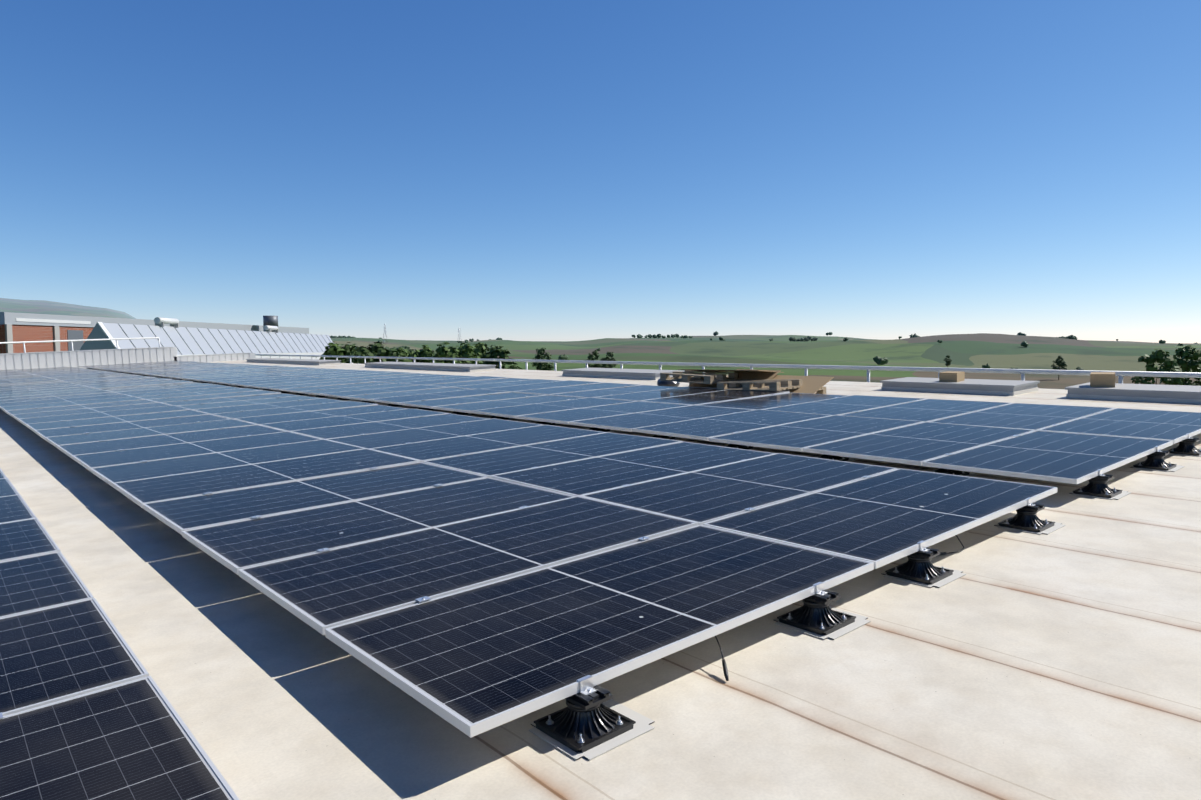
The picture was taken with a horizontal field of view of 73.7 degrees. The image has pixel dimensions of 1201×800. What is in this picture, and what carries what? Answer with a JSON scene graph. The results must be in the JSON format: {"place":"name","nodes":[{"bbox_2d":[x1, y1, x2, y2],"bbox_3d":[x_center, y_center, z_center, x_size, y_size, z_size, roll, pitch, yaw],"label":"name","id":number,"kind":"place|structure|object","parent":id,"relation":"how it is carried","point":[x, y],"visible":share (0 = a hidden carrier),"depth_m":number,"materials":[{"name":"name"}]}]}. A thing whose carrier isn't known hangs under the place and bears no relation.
{"place":"outdoors","nodes":[
{"label":"outdoors","id":0,"kind":"place"},
{"bbox_2d":[0,360,1200,799],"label":"roof slab","id":1,"kind":"structure","parent":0,"point":[1064,662],"depth_m":3.10,"materials":[{"name":"beige concrete"}]},
{"bbox_2d":[0,494,36,522],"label":"solar panel","id":2,"kind":"object","parent":1,"relation":"on","point":[14,508],"visible":0.69,"depth_m":5.80,"materials":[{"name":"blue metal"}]},
{"bbox_2d":[0,518,59,561],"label":"solar panel","id":3,"kind":"object","parent":1,"relation":"on","point":[20,539],"visible":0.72,"depth_m":4.89,"materials":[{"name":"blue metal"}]},
{"bbox_2d":[0,551,93,617],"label":"solar panel","id":4,"kind":"object","parent":1,"relation":"on","point":[35,583],"visible":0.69,"depth_m":4.00,"materials":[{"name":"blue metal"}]},
{"bbox_2d":[0,390,110,399],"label":"solar panel","id":5,"kind":"object","parent":1,"relation":"on","point":[55,394],"visible":0.77,"depth_m":18.48,"materials":[{"name":"blue glass"}]},
{"bbox_2d":[0,392,119,402],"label":"solar panel","id":6,"kind":"object","parent":1,"relation":"on","point":[56,397],"visible":0.73,"depth_m":17.63,"materials":[{"name":"blue glass"}]},
{"bbox_2d":[0,394,130,406],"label":"solar panel","id":7,"kind":"object","parent":1,"relation":"on","point":[59,400],"visible":0.71,"depth_m":16.71,"materials":[{"name":"blue glass"}]},
{"bbox_2d":[0,396,144,411],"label":"solar panel","id":8,"kind":"object","parent":1,"relation":"on","point":[44,405],"visible":0.83,"depth_m":15.76,"materials":[{"name":"blue glass"}]},
{"bbox_2d":[0,598,148,715],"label":"solar panel","id":9,"kind":"object","parent":1,"relation":"on","point":[59,653],"visible":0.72,"depth_m":3.08,"materials":[{"name":"blue glass"}]},
{"bbox_2d":[6,399,157,415],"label":"solar panel","id":10,"kind":"object","parent":1,"relation":"on","point":[59,408],"visible":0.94,"depth_m":14.92,"materials":[{"name":"blue glass"}]},
{"bbox_2d":[11,402,171,419],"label":"solar panel","id":11,"kind":"object","parent":1,"relation":"on","point":[67,412],"visible":0.79,"depth_m":14.04,"materials":[{"name":"blue glass"}]},
{"bbox_2d":[18,405,189,425],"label":"solar panel","id":12,"kind":"object","parent":1,"relation":"on","point":[24,421],"visible":0.85,"depth_m":13.16,"materials":[{"name":"blue glass"}]},
{"bbox_2d":[26,410,207,431],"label":"solar panel","id":13,"kind":"object","parent":1,"relation":"on","point":[100,420],"visible":0.77,"depth_m":12.27,"materials":[{"name":"blue glass"}]},
{"bbox_2d":[0,676,239,799],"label":"solar panel","id":14,"kind":"object","parent":1,"relation":"on","point":[134,740],"visible":1,"depth_m":2.36,"materials":[{"name":"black glass"}]},
{"bbox_2d":[0,347,255,369],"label":"parapet","id":15,"kind":"structure","parent":1,"relation":"on","point":[28,360],"depth_m":41.58,"materials":[{"name":"white metal"}]},
{"bbox_2d":[0,337,159,352],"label":"railing","id":16,"kind":"object","parent":15,"relation":"attached to","point":[71,341],"visible":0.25,"depth_m":41.01,"materials":[{"name":"white metal"}]},
{"bbox_2d":[34,414,227,439],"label":"solar panel","id":17,"kind":"object","parent":1,"relation":"on","point":[44,433],"visible":0.81,"depth_m":11.40,"materials":[{"name":"blue glass"}]},
{"bbox_2d":[45,419,256,447],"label":"solar panel","id":18,"kind":"object","parent":1,"relation":"on","point":[55,441],"visible":0.71,"depth_m":10.50,"materials":[{"name":"blue glass"}]},
{"bbox_2d":[57,425,285,457],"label":"solar panel","id":19,"kind":"object","parent":1,"relation":"on","point":[70,450],"visible":0.81,"depth_m":9.63,"materials":[{"name":"blue glass"}]},
{"bbox_2d":[115,385,230,393],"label":"solar panel","id":20,"kind":"object","parent":1,"relation":"on","point":[172,389],"visible":0.56,"depth_m":19.07,"materials":[{"name":"blue glass"}]},
{"bbox_2d":[125,387,239,396],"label":"solar panel","id":21,"kind":"object","parent":1,"relation":"on","point":[174,392],"visible":0.48,"depth_m":18.19,"materials":[{"name":"blue glass"}]},
{"bbox_2d":[72,431,320,470],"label":"solar panel","id":22,"kind":"object","parent":1,"relation":"on","point":[104,459],"visible":0.85,"depth_m":8.73,"materials":[{"name":"blue glass"}]},
{"bbox_2d":[138,388,258,399],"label":"solar panel","id":23,"kind":"object","parent":1,"relation":"on","point":[197,393],"visible":0.73,"depth_m":17.29,"materials":[{"name":"blue glass"}]},
{"bbox_2d":[147,390,280,402],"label":"solar panel","id":24,"kind":"object","parent":1,"relation":"on","point":[223,395],"visible":0.65,"depth_m":16.40,"materials":[{"name":"blue glass"}]},
{"bbox_2d":[90,439,365,486],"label":"solar panel","id":25,"kind":"object","parent":1,"relation":"on","point":[110,475],"visible":0.83,"depth_m":7.86,"materials":[{"name":"blue glass"}]},
{"bbox_2d":[160,393,300,405],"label":"solar panel","id":26,"kind":"object","parent":1,"relation":"on","point":[216,400],"visible":0.67,"depth_m":15.53,"materials":[{"name":"blue glass"}]},
{"bbox_2d":[179,396,319,409],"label":"solar panel","id":27,"kind":"object","parent":1,"relation":"on","point":[238,403],"visible":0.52,"depth_m":14.66,"materials":[{"name":"blue glass"}]},
{"bbox_2d":[113,448,419,507],"bbox_3d":[-2.905,0.649,7.098,2.278,0.037,1.134,-7,7,-40],"label":"solar panel","id":28,"kind":"object","parent":1,"relation":"on","point":[139,492],"visible":0.85,"depth_m":6.96,"materials":[{"name":"blue glass"}]},
{"bbox_2d":[192,398,342,413],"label":"solar panel","id":29,"kind":"object","parent":1,"relation":"on","point":[259,406],"visible":0.67,"depth_m":13.78,"materials":[{"name":"blue glass"}]},
{"bbox_2d":[246,358,340,364],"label":"skylight curb","id":30,"kind":"structure","parent":1,"relation":"on","point":[296,361],"depth_m":37.59,"materials":[{"name":"grey metal"}]},
{"bbox_2d":[211,401,377,418],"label":"solar panel","id":31,"kind":"object","parent":1,"relation":"on","point":[290,409],"visible":0.73,"depth_m":12.90,"materials":[{"name":"blue glass"}]},
{"bbox_2d":[142,462,486,534],"bbox_3d":[-2.152,0.714,6.225,2.278,0.038,1.134,-6,7,-40],"label":"solar panel","id":32,"kind":"object","parent":1,"relation":"on","point":[179,515],"visible":0.79,"depth_m":6.06,"materials":[{"name":"blue glass"}]},
{"bbox_2d":[263,380,374,389],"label":"solar panel","id":33,"kind":"object","parent":1,"relation":"on","point":[314,384],"visible":0.81,"depth_m":18.95,"materials":[{"name":"blue glass"}]},
{"bbox_2d":[233,405,407,424],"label":"solar panel","id":34,"kind":"object","parent":1,"relation":"on","point":[275,418],"visible":0.71,"depth_m":12.02,"materials":[{"name":"blue glass"}]},
{"bbox_2d":[280,382,391,392],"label":"solar panel","id":35,"kind":"object","parent":1,"relation":"on","point":[296,390],"visible":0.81,"depth_m":18.08,"materials":[{"name":"blue glass"}]},
{"bbox_2d":[259,408,448,430],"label":"solar panel","id":36,"kind":"object","parent":1,"relation":"on","point":[344,420],"visible":0.69,"depth_m":11.13,"materials":[{"name":"blue glass"}]},
{"bbox_2d":[299,383,418,394],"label":"solar panel","id":37,"kind":"object","parent":1,"relation":"on","point":[315,392],"visible":0.85,"depth_m":17.21,"materials":[{"name":"blue glass"}]},
{"bbox_2d":[182,477,574,574],"bbox_3d":[-1.404,0.772,5.353,2.278,0.037,1.134,-7,7,-40],"label":"solar panel","id":38,"kind":"object","parent":1,"relation":"on","point":[234,547],"visible":0.85,"depth_m":5.17,"materials":[{"name":"blue glass"}]},
{"bbox_2d":[320,385,445,397],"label":"solar panel","id":39,"kind":"object","parent":1,"relation":"on","point":[372,391],"visible":0.79,"depth_m":16.31,"materials":[{"name":"blue glass"}]},
{"bbox_2d":[289,414,488,438],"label":"solar panel","id":40,"kind":"object","parent":1,"relation":"on","point":[331,432],"visible":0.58,"depth_m":10.25,"materials":[{"name":"blue glass"}]},
{"bbox_2d":[343,387,468,400],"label":"solar panel","id":41,"kind":"object","parent":1,"relation":"on","point":[365,397],"visible":0.83,"depth_m":15.43,"materials":[{"name":"blue glass"}]},
{"bbox_2d":[364,362,495,371],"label":"skylight curb","id":42,"kind":"structure","parent":1,"relation":"on","point":[443,366],"depth_m":27.57,"materials":[{"name":"grey metal"}]},
{"bbox_2d":[326,418,542,448],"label":"solar panel","id":43,"kind":"object","parent":1,"relation":"on","point":[390,438],"visible":0.65,"depth_m":9.38,"materials":[{"name":"blue glass"}]},
{"bbox_2d":[369,389,510,404],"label":"solar panel","id":44,"kind":"object","parent":1,"relation":"on","point":[397,400],"visible":0.81,"depth_m":14.54,"materials":[{"name":"blue glass"}]},
{"bbox_2d":[404,376,507,384],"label":"solar panel","id":45,"kind":"object","parent":1,"relation":"on","point":[454,380],"visible":0.73,"depth_m":18.71,"materials":[{"name":"blue glass"}]},
{"bbox_2d":[238,496,697,634],"bbox_3d":[-0.652,0.824,4.475,2.278,0.035,1.134,-7,7,-40],"label":"solar panel","id":46,"kind":"object","parent":1,"relation":"on","point":[320,592],"visible":0.88,"depth_m":4.25,"materials":[{"name":"blue glass"}]},
{"bbox_2d":[399,392,544,408],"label":"solar panel","id":47,"kind":"object","parent":1,"relation":"on","point":[431,404],"visible":0.81,"depth_m":13.66,"materials":[{"name":"blue glass"}]},
{"bbox_2d":[428,378,533,386],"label":"solar panel","id":48,"kind":"object","parent":1,"relation":"on","point":[478,382],"visible":0.56,"depth_m":17.86,"materials":[{"name":"blue glass"}]},
{"bbox_2d":[370,425,605,461],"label":"solar panel","id":49,"kind":"object","parent":1,"relation":"on","point":[422,451],"visible":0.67,"depth_m":8.47,"materials":[{"name":"blue glass"}]},
{"bbox_2d":[451,379,561,388],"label":"solar panel","id":50,"kind":"object","parent":1,"relation":"on","point":[499,384],"visible":0.6,"depth_m":16.98,"materials":[{"name":"blue glass"}]},
{"bbox_2d":[433,395,584,412],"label":"solar panel","id":51,"kind":"object","parent":1,"relation":"on","point":[467,407],"visible":0.83,"depth_m":12.80,"materials":[{"name":"blue glass"}]},
{"bbox_2d":[482,380,602,391],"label":"solar panel","id":52,"kind":"object","parent":1,"relation":"on","point":[540,385],"visible":0.67,"depth_m":16.11,"materials":[{"name":"blue glass"}]},
{"bbox_2d":[423,432,682,477],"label":"solar panel","id":53,"kind":"object","parent":1,"relation":"on","point":[501,461],"visible":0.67,"depth_m":7.59,"materials":[{"name":"blue glass"}]},
{"bbox_2d":[471,397,634,417],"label":"solar panel","id":54,"kind":"object","parent":1,"relation":"on","point":[515,411],"visible":0.83,"depth_m":11.90,"materials":[{"name":"blue glass"}]},
{"bbox_2d":[512,383,637,394],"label":"solar panel","id":55,"kind":"object","parent":1,"relation":"on","point":[567,389],"visible":0.65,"depth_m":15.18,"materials":[{"name":"blue glass"}]},
{"bbox_2d":[529,675,654,760],"bbox_3d":[-0.032,1.038,2.758,0.350,0.182,0.320,-7,7,-40],"label":"support pedestal","id":56,"kind":"object","parent":1,"relation":"on","point":[590,722],"visible":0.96,"depth_m":2.70,"materials":[{"name":"black plastic"}]},
{"bbox_2d":[325,525,873,737],"bbox_3d":[0.100,0.885,3.600,2.278,0.037,1.134,-7,7,-40],"label":"solar panel","id":57,"kind":"object","parent":1,"relation":"on","point":[473,662],"visible":0.98,"depth_m":3.31,"materials":[{"name":"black glass"}]},
{"bbox_2d":[516,401,689,423],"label":"solar panel","id":58,"kind":"object","parent":1,"relation":"on","point":[564,416],"visible":0.79,"depth_m":11.03,"materials":[{"name":"blue glass"}]},
{"bbox_2d":[549,385,677,397],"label":"solar panel","id":59,"kind":"object","parent":1,"relation":"on","point":[610,391],"visible":0.67,"depth_m":14.33,"materials":[{"name":"blue glass"}]},
{"bbox_2d":[561,368,684,379],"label":"skylight curb","id":60,"kind":"structure","parent":1,"relation":"on","point":[649,374],"depth_m":20.35,"materials":[{"name":"grey metal"}]},
{"bbox_2d":[491,442,775,495],"bbox_3d":[0.340,0.563,6.836,2.278,0.037,1.134,-7,7,-40],"label":"solar panel","id":61,"kind":"object","parent":1,"relation":"on","point":[590,475],"visible":0.75,"depth_m":6.69,"materials":[{"name":"blue glass"}]},
{"bbox_2d":[591,387,723,400],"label":"solar panel","id":62,"kind":"object","parent":1,"relation":"on","point":[654,394],"visible":0.65,"depth_m":13.43,"materials":[{"name":"blue glass"}]},
{"bbox_2d":[569,405,752,431],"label":"solar panel","id":63,"kind":"object","parent":1,"relation":"on","point":[627,422],"visible":0.83,"depth_m":10.15,"materials":[{"name":"blue glass"}]},
{"bbox_2d":[222,353,1200,382],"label":"railing","id":64,"kind":"object","parent":1,"relation":"on","point":[1023,372],"visible":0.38,"depth_m":18.42,"materials":[{"name":"white metal"}]},
{"bbox_2d":[642,389,789,404],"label":"solar panel","id":65,"kind":"object","parent":1,"relation":"on","point":[710,397],"visible":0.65,"depth_m":12.53,"materials":[{"name":"blue glass"}]},
{"bbox_2d":[632,409,831,440],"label":"solar panel","id":66,"kind":"object","parent":1,"relation":"on","point":[705,428],"visible":0.83,"depth_m":9.25,"materials":[{"name":"blue glass"}]},
{"bbox_2d":[581,453,897,524],"bbox_3d":[1.091,0.621,5.959,2.278,0.036,1.134,-7,7,-40],"label":"solar panel","id":67,"kind":"object","parent":1,"relation":"on","point":[702,497],"visible":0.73,"depth_m":5.80,"materials":[{"name":"blue glass"}]},
{"bbox_2d":[678,369,833,393],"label":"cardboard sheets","id":68,"kind":"object","parent":1,"relation":"on","point":[812,384],"visible":0.29,"depth_m":14.21,"materials":[{"name":"beige cardboard"}]},
{"bbox_2d":[660,370,737,383],"bbox_3d":[1.822,-0.432,14.849,0.800,0.144,1.200,-8,9,-43],"label":"pallet","id":69,"kind":"object","parent":68,"relation":"on","point":[705,377],"visible":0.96,"depth_m":14.66,"materials":[{"name":"brown wood"}]},
{"bbox_2d":[717,379,801,390],"bbox_3d":[2.729,-0.259,13.768,1.200,0.144,0.800,1,5,45],"label":"pallet","id":70,"kind":"object","parent":1,"relation":"on","point":[772,385],"visible":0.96,"depth_m":13.58,"materials":[{"name":"brown wood"}]},
{"bbox_2d":[700,393,848,409],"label":"solar panel","id":71,"kind":"object","parent":1,"relation":"on","point":[769,401],"visible":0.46,"depth_m":11.71,"materials":[{"name":"blue glass"}]},
{"bbox_2d":[709,415,923,451],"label":"solar panel","id":72,"kind":"object","parent":1,"relation":"on","point":[799,436],"visible":0.85,"depth_m":8.37,"materials":[{"name":"blue glass"}]},
{"bbox_2d":[773,582,870,639],"bbox_3d":[1.004,0.917,3.640,0.350,0.182,0.320,-7,7,-40],"label":"support pedestal","id":73,"kind":"object","parent":1,"relation":"on","point":[815,615],"visible":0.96,"depth_m":3.58,"materials":[{"name":"black plastic"}]},
{"bbox_2d":[762,395,925,414],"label":"solar panel","id":74,"kind":"object","parent":1,"relation":"on","point":[842,405],"visible":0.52,"depth_m":10.83,"materials":[{"name":"blue glass"}]},
{"bbox_2d":[703,468,1056,568],"bbox_3d":[1.844,0.680,5.086,2.278,0.038,1.134,-7,7,-40],"label":"solar panel","id":75,"kind":"object","parent":1,"relation":"on","point":[881,520],"visible":0.83,"depth_m":4.88,"materials":[{"name":"blue glass"}]},
{"bbox_2d":[803,422,1034,465],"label":"solar panel","id":76,"kind":"object","parent":1,"relation":"on","point":[918,444],"visible":0.88,"depth_m":7.48,"materials":[{"name":"blue glass"}]},
{"bbox_2d":[881,540,965,587],"bbox_3d":[1.711,0.835,4.241,0.350,0.182,0.320,-7,7,-40],"label":"support pedestal","id":77,"kind":"object","parent":1,"relation":"on","point":[918,568],"visible":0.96,"depth_m":4.18,"materials":[{"name":"black plastic"}]},
{"bbox_2d":[841,399,1011,421],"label":"solar panel","id":78,"kind":"object","parent":1,"relation":"on","point":[926,410],"visible":0.67,"depth_m":9.96,"materials":[{"name":"blue glass"}]},
{"bbox_2d":[880,377,1039,395],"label":"skylight curb","id":79,"kind":"structure","parent":1,"relation":"on","point":[989,387],"depth_m":13.64,"materials":[{"name":"grey metal"}]},
{"bbox_2d":[930,403,1114,430],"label":"solar panel","id":80,"kind":"object","parent":1,"relation":"on","point":[1035,417],"visible":0.69,"depth_m":9.06,"materials":[{"name":"blue glass"}]},
{"bbox_2d":[994,498,1065,533],"bbox_3d":[2.748,0.715,5.124,0.350,0.182,0.320,-7,7,-40],"label":"support pedestal","id":81,"kind":"object","parent":1,"relation":"on","point":[1025,519],"visible":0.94,"depth_m":5.06,"materials":[{"name":"black plastic"}]},
{"bbox_2d":[923,430,1172,483],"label":"solar panel","id":82,"kind":"object","parent":1,"relation":"on","point":[1069,458],"visible":0.94,"depth_m":6.57,"materials":[{"name":"blue glass"}]},
{"bbox_2d":[1069,469,1130,499],"bbox_3d":[3.712,0.603,5.944,0.350,0.182,0.320,-7,7,-40],"label":"support pedestal","id":83,"kind":"object","parent":1,"relation":"on","point":[1096,487],"visible":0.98,"depth_m":5.88,"materials":[{"name":"black plastic"}]},
{"bbox_2d":[1038,408,1200,443],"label":"solar panel","id":84,"kind":"object","parent":1,"relation":"on","point":[1175,426],"visible":0.77,"depth_m":8.10,"materials":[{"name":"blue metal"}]},
{"bbox_2d":[1065,382,1200,403],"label":"skylight curb","id":85,"kind":"structure","parent":1,"relation":"on","point":[1160,393],"depth_m":11.69,"materials":[{"name":"grey metal"}]},
{"bbox_2d":[1090,372,1114,386],"bbox_3d":[7.695,-0.314,12.266,0.320,0.202,0.420,1,6,32],"label":"carton","id":86,"kind":"object","parent":85,"relation":"on","point":[1102,379],"visible":1,"depth_m":12.10,"materials":[{"name":"beige cardboard"}]},
{"bbox_2d":[1131,446,1184,471],"bbox_3d":[4.749,0.482,6.827,0.350,0.182,0.320,-7,7,-40],"label":"support pedestal","id":87,"kind":"object","parent":1,"relation":"on","point":[1155,461],"visible":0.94,"depth_m":6.77,"materials":[{"name":"black plastic"}]},
{"bbox_2d":[1167,433,1200,456],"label":"support pedestal","id":88,"kind":"object","parent":1,"relation":"on","point":[1186,447],"visible":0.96,"depth_m":7.37,"materials":[{"name":"black plastic"}]},
{"bbox_2d":[0,298,1200,388],"bbox_3d":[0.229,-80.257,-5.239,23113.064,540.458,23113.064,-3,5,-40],"label":"terrain","id":89,"kind":"structure","parent":0,"point":[996,351],"depth_m":688.28,"materials":[{"name":"green plant"}]},
{"bbox_2d":[0,312,308,353],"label":"factory building","id":90,"kind":"structure","parent":89,"relation":"on","point":[16,327],"depth_m":107.66,"materials":[{"name":"brick"}]},
{"bbox_2d":[80,317,333,368],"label":"shed roof","id":91,"kind":"structure","parent":89,"relation":"on","point":[185,341],"depth_m":83.07,"materials":[{"name":"silver metal"}]},
{"bbox_2d":[316,341,344,362],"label":"tree","id":92,"kind":"object","parent":89,"relation":"on","point":[332,349],"visible":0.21,"depth_m":110.22,"materials":[{"name":"green plant"}]},
{"bbox_2d":[344,344,373,363],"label":"tree","id":93,"kind":"object","parent":89,"relation":"on","point":[361,351],"visible":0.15,"depth_m":98.91,"materials":[{"name":"green plant"}]},
{"bbox_2d":[368,346,406,362],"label":"tree","id":94,"kind":"object","parent":89,"relation":"on","point":[382,352],"visible":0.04,"depth_m":97.19,"materials":[{"name":"green plant"}]},
{"bbox_2d":[428,342,461,363],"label":"tree","id":95,"kind":"object","parent":89,"relation":"on","point":[443,352],"visible":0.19,"depth_m":109.70,"materials":[{"name":"green plant"}]},
{"bbox_2d":[451,343,481,363],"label":"tree","id":96,"kind":"object","parent":89,"relation":"on","point":[467,350],"visible":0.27,"depth_m":111.96,"materials":[{"name":"green plant"}]},
{"bbox_2d":[478,345,521,369],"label":"tree","id":97,"kind":"object","parent":89,"relation":"on","point":[495,351],"visible":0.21,"depth_m":115.98,"materials":[{"name":"green plant"}]},
{"bbox_2d":[531,348,553,370],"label":"tree","id":98,"kind":"object","parent":89,"relation":"on","point":[546,365],"visible":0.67,"depth_m":238.14,"materials":[{"name":"green plant"}]},
{"bbox_2d":[329,331,1196,369],"bbox_3d":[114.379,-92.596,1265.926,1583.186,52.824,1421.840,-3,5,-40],"label":"hill trees","id":99,"kind":"object","parent":89,"relation":"on","point":[878,360],"visible":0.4,"depth_m":1043.79,"materials":[{"name":"green plant"}]},
{"bbox_2d":[1131,349,1184,384],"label":"tree","id":100,"kind":"object","parent":89,"relation":"on","point":[1160,356],"visible":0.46,"depth_m":122.04,"materials":[{"name":"green plant"}]},
{"bbox_2d":[1159,345,1200,385],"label":"tree","id":101,"kind":"object","parent":89,"relation":"on","point":[1187,352],"visible":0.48,"depth_m":127.96,"materials":[{"name":"green plant"}]},
{"bbox_2d":[0,0,1200,342],"label":"sky","id":102,"kind":"structure","parent":0,"point":[515,170],"materials":[{"name":"blue"}]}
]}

